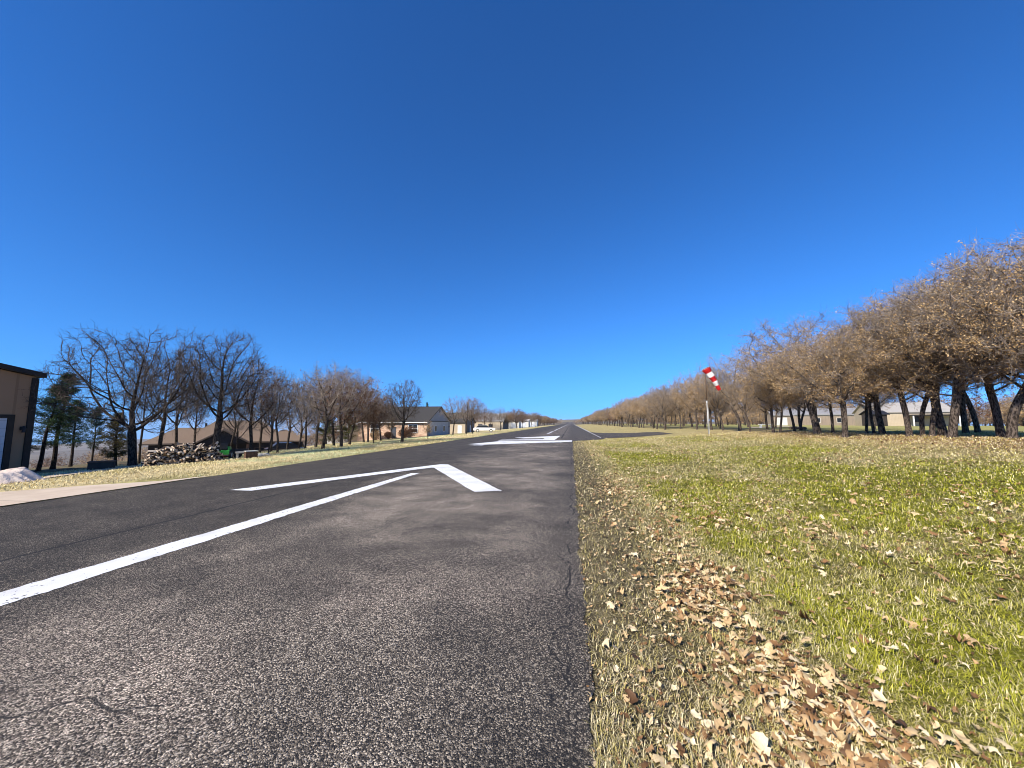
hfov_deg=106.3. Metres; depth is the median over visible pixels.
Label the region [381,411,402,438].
oak tree
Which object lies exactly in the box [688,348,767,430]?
oak tree
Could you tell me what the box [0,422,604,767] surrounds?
runway
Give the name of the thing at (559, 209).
sky
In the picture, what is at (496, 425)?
long beige building
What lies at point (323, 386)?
oak tree
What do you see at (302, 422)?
oak tree
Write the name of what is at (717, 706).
fallen leaf
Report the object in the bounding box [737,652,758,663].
fallen leaf
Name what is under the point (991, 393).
oak tree
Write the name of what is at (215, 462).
dry grass
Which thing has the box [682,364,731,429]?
oak tree
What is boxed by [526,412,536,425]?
oak tree
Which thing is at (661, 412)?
oak tree
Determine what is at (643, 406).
oak tree
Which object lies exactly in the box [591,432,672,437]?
taxiway
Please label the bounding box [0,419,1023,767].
ground
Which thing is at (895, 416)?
pale building
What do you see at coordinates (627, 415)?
oak tree
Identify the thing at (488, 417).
oak tree
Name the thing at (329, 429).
evergreen tree
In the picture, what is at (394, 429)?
door
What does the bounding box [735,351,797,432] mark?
oak tree
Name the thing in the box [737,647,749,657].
fallen leaf
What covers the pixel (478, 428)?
parked car
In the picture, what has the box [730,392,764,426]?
oak tree
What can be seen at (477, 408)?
oak tree
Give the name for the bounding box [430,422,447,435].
hangar door
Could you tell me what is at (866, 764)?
fallen leaf
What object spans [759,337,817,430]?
oak tree
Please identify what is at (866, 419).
oak tree
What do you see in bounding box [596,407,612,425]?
oak tree
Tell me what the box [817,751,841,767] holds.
fallen leaf
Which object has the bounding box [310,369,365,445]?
oak tree
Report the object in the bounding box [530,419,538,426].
white hangar
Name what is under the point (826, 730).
fallen leaf
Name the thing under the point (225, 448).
garden tractor
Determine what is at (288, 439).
oak tree
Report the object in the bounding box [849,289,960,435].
oak tree
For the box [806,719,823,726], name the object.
fallen leaf
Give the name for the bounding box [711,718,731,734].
fallen leaf
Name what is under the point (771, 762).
fallen leaf
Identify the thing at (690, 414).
oak tree
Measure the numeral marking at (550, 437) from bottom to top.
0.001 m
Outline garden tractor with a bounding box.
[219,442,233,458]
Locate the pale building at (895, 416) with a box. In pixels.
[852,402,960,425]
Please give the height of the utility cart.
0.480 m
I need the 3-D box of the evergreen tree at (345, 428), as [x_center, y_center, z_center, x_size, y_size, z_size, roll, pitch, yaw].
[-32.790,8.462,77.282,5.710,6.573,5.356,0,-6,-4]
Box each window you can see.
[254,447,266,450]
[408,424,417,432]
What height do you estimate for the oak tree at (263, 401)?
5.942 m
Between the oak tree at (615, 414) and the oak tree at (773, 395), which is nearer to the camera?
the oak tree at (773, 395)
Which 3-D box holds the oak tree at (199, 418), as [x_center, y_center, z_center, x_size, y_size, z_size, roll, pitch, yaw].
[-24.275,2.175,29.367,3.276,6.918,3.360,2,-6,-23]
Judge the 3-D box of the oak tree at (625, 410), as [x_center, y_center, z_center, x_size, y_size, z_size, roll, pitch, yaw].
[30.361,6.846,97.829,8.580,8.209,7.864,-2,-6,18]
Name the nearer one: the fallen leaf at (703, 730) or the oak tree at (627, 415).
the fallen leaf at (703, 730)
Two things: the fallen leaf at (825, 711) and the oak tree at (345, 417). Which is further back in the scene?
the oak tree at (345, 417)
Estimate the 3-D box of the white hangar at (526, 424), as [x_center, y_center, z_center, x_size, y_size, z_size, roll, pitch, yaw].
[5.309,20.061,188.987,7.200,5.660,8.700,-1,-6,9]
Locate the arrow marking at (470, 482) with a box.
[234,464,500,491]
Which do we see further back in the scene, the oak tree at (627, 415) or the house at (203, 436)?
the oak tree at (627, 415)
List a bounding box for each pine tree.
[30,383,77,471]
[32,371,92,469]
[51,398,90,466]
[83,407,109,460]
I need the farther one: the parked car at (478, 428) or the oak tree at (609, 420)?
the oak tree at (609, 420)
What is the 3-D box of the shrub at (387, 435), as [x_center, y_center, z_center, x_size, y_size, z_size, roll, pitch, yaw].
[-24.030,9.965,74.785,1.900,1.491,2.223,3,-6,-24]
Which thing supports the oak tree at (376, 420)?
on the ground at (618, 571)
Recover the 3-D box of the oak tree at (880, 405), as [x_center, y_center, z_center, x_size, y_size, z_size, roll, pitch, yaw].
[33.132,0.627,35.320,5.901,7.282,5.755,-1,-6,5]
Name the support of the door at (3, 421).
in the hangar at (16, 429)
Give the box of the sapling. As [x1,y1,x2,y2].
[422,419,433,438]
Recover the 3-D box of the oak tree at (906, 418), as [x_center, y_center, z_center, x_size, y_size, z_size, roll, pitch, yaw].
[21.117,-1.126,21.317,6.773,8.085,6.491,-5,-8,41]
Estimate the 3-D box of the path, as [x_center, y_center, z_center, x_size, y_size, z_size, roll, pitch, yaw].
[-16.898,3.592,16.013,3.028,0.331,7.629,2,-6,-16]
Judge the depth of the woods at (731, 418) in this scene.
117.67 m
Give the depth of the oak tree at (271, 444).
28.23 m
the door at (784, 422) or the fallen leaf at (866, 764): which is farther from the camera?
the door at (784, 422)
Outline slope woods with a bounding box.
[29,421,344,467]
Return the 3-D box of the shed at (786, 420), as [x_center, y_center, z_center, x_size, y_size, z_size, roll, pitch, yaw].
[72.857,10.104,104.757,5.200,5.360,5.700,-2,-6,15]
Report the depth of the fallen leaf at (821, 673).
2.30 m
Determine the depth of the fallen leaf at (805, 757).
1.79 m
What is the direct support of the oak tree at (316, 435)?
on the ground at (618, 571)
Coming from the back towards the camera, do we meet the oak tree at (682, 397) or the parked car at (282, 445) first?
the oak tree at (682, 397)
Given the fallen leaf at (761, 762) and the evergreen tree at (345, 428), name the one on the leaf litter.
the fallen leaf at (761, 762)
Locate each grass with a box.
[0,433,498,490]
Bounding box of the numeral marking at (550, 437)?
[498,436,558,440]
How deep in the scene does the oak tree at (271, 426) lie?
22.78 m
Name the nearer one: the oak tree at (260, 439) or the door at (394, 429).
the oak tree at (260, 439)
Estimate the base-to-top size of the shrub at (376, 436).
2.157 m
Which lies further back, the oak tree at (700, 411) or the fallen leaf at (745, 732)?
the oak tree at (700, 411)
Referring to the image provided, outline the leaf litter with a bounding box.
[574,431,1023,767]
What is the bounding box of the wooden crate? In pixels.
[244,450,257,458]
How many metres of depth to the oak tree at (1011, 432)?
17.06 m
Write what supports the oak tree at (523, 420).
on the ground at (618, 571)
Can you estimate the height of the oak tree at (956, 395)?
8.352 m
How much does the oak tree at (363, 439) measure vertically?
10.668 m
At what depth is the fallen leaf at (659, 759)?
1.80 m
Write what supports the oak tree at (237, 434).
on the ground at (618, 571)
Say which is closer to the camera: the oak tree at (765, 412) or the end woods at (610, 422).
the oak tree at (765, 412)
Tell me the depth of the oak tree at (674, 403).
58.42 m
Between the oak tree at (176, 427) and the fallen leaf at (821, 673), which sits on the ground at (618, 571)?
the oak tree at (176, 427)
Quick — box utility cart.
[230,448,248,457]
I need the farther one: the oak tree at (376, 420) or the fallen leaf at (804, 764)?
the oak tree at (376, 420)
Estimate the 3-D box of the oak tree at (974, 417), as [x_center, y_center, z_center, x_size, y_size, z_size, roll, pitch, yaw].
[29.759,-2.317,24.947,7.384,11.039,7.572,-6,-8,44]
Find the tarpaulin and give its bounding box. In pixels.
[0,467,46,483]
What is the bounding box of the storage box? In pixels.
[87,460,116,469]
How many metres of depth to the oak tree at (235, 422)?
24.71 m
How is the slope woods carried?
on the ground at (618, 571)
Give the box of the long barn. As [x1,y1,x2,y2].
[780,408,855,425]
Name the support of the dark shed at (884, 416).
on the ground at (618, 571)
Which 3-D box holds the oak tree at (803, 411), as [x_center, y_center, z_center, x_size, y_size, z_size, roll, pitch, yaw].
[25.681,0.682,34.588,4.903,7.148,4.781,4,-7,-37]
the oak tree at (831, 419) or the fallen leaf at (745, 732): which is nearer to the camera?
the fallen leaf at (745, 732)
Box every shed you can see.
[767,411,793,424]
[858,410,889,425]
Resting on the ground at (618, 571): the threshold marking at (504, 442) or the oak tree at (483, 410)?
the oak tree at (483, 410)
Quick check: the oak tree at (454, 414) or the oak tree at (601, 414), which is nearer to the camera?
the oak tree at (454, 414)
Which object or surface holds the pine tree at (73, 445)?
on the ground at (618, 571)
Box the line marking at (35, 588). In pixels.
[0,473,417,605]
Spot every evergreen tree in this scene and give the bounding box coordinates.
[311,414,338,443]
[336,414,361,441]
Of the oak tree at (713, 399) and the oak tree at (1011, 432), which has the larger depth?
the oak tree at (713, 399)
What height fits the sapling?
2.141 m
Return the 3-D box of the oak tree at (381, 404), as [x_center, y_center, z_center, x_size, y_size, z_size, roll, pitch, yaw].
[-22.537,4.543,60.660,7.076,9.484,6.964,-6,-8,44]
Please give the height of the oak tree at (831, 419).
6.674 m
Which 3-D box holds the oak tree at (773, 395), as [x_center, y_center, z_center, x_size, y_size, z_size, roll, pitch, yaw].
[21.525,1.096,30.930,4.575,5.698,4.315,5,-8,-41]
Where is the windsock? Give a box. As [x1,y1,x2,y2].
[702,367,720,433]
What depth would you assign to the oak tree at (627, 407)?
81.56 m
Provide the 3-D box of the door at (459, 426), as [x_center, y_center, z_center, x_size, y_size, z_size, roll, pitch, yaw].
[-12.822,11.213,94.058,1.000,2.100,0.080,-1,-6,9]
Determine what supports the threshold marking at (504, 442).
on the runway
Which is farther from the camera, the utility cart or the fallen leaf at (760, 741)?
the utility cart
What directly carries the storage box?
on the ground at (618, 571)
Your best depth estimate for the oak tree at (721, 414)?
51.92 m
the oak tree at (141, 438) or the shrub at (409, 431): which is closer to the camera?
the oak tree at (141, 438)
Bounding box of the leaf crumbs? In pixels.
[575,469,1023,767]
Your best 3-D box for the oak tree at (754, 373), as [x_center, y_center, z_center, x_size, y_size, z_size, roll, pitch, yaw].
[20.790,-0.848,27.676,11.362,8.912,10.888,-2,-6,16]
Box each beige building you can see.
[447,413,475,433]
[474,413,508,429]
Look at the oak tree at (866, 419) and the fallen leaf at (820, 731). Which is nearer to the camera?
the fallen leaf at (820, 731)
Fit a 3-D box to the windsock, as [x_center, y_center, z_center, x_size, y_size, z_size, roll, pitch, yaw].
[19.514,1.631,37.316,1.712,6.739,0.800,-1,-6,9]
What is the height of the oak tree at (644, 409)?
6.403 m
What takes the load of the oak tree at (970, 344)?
on the ground at (618, 571)
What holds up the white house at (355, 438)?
on the ground at (618, 571)
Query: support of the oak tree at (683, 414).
on the ground at (618, 571)
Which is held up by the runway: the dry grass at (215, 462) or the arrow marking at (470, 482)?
the arrow marking at (470, 482)
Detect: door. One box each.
[0,418,6,468]
[390,428,395,437]
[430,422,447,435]
[458,425,461,432]
[777,418,787,424]
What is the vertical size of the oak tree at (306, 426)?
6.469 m
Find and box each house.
[138,419,304,457]
[321,419,357,443]
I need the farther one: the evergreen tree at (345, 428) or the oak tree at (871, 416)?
the evergreen tree at (345, 428)
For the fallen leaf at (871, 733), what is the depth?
1.90 m
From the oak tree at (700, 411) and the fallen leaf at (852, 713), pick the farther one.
the oak tree at (700, 411)
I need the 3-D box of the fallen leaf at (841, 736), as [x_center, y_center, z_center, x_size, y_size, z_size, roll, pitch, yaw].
[1.605,1.689,1.865,0.100,0.082,0.087,1,-6,-14]
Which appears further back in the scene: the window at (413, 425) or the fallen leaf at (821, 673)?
the window at (413, 425)
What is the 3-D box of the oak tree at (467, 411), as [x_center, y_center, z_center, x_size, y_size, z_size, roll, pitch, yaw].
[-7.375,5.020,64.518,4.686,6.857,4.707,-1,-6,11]
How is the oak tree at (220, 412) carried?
on the ground at (618, 571)
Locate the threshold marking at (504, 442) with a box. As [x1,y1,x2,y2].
[475,440,571,444]
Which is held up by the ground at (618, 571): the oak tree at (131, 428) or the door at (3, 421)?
the oak tree at (131, 428)
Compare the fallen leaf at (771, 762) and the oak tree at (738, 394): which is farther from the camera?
the oak tree at (738, 394)
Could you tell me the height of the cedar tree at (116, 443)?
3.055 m
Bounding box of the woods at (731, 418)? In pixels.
[616,388,1023,425]
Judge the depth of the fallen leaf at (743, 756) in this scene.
1.82 m
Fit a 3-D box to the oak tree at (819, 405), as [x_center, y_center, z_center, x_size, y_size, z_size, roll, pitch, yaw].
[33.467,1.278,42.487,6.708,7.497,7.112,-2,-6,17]
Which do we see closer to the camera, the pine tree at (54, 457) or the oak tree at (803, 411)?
the pine tree at (54, 457)
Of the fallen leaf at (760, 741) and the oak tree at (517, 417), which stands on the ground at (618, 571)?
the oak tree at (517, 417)
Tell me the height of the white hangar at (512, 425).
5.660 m
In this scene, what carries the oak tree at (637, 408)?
on the ground at (618, 571)
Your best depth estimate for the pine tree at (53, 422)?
21.17 m
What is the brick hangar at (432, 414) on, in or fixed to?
on the ground at (618, 571)
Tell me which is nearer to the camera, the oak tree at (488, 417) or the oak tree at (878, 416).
the oak tree at (878, 416)
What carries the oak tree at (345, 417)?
on the ground at (618, 571)
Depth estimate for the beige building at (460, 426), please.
94.40 m
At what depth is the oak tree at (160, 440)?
25.36 m
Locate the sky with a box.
[0,0,1023,444]
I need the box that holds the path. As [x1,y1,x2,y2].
[46,465,137,477]
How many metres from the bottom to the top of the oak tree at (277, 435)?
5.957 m
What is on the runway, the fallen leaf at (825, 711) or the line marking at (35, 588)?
the line marking at (35, 588)
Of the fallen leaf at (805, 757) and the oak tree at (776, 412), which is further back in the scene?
the oak tree at (776, 412)
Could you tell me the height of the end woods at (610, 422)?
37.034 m
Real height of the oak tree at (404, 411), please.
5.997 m
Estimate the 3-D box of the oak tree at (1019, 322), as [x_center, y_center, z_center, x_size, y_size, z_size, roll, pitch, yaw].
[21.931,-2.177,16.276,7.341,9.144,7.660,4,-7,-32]
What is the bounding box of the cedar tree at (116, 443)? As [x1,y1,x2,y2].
[91,411,137,465]
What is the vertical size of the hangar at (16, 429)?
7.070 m
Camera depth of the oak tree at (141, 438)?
23.32 m
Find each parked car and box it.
[264,442,303,450]
[473,425,494,431]
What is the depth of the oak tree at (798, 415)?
36.05 m
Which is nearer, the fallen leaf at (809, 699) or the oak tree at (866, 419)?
the fallen leaf at (809, 699)
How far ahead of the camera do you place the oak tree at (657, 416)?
64.94 m
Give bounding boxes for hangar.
[0,363,47,470]
[358,406,450,440]
[509,421,520,428]
[521,419,530,427]
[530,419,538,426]
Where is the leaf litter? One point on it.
(825, 742)
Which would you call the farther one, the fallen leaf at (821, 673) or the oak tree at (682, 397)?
the oak tree at (682, 397)
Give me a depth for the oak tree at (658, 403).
65.83 m
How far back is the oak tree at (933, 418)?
20.22 m
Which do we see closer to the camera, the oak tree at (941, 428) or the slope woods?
the oak tree at (941, 428)
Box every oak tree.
[17,320,234,465]
[117,353,168,463]
[118,337,204,448]
[153,348,218,446]
[166,327,277,449]
[173,375,218,443]
[213,376,256,447]
[215,402,257,448]
[217,360,294,449]
[236,374,286,452]
[247,370,305,451]
[257,368,302,452]
[258,392,284,452]
[263,379,311,449]
[281,372,343,446]
[282,360,361,448]
[285,396,321,448]
[292,382,322,448]
[308,364,385,446]
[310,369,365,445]
[326,376,380,444]
[351,383,384,441]
[352,390,391,441]
[360,398,391,442]
[368,394,398,440]
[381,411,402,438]
[383,379,424,441]
[436,394,465,434]
[453,396,480,433]
[461,397,486,433]
[476,409,491,424]
[484,410,496,424]
[492,408,507,429]
[508,407,526,427]
[515,412,530,427]
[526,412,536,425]
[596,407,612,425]
[603,408,610,423]
[608,399,628,426]
[616,395,636,426]
[617,398,638,426]
[621,395,645,427]
[629,396,649,427]
[635,388,669,427]
[636,397,658,428]
[639,388,671,428]
[641,384,683,429]
[646,384,677,428]
[661,375,696,428]
[668,369,714,429]
[670,403,691,426]
[672,383,699,426]
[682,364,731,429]
[684,399,722,427]
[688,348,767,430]
[695,363,739,429]
[704,395,736,428]
[713,306,872,433]
[723,370,763,431]
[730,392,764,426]
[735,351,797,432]
[738,379,786,428]
[744,367,803,432]
[758,313,929,437]
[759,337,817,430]
[760,398,787,427]
[763,367,826,429]
[785,349,866,432]
[786,310,947,433]
[786,396,819,430]
[791,395,838,412]
[812,293,967,435]
[822,363,909,433]
[823,270,1023,435]
[826,370,888,432]
[840,285,998,435]
[842,257,1023,437]
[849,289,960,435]
[849,391,898,429]
[862,235,1023,438]
[869,260,1023,436]
[880,269,1022,433]
[889,235,1023,385]
[892,222,1023,388]
[922,272,1005,432]
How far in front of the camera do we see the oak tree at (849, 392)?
21.56 m
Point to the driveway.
(13, 497)
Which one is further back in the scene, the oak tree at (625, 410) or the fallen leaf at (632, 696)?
the oak tree at (625, 410)
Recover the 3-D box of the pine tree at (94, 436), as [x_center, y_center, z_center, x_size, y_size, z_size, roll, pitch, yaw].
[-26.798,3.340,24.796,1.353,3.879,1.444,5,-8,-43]
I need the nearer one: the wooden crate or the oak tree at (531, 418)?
the wooden crate
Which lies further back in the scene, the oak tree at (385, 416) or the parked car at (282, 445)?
the oak tree at (385, 416)
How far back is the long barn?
110.55 m
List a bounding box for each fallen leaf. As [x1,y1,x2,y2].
[625,688,638,703]
[651,754,671,767]
[696,724,711,738]
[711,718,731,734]
[712,700,729,717]
[734,752,756,764]
[736,727,754,740]
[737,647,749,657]
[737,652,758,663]
[744,754,769,766]
[750,731,770,758]
[766,759,781,767]
[794,760,810,767]
[795,751,812,764]
[806,686,822,705]
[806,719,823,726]
[811,664,835,686]
[811,724,826,740]
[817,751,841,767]
[818,720,832,736]
[820,706,829,717]
[830,727,853,742]
[847,702,863,726]
[854,716,875,735]
[855,753,877,767]
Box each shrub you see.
[370,430,381,439]
[384,432,392,438]
[404,426,416,437]
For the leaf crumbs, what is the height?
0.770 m
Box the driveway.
[0,475,211,505]
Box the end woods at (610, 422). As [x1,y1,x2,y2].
[539,419,755,425]

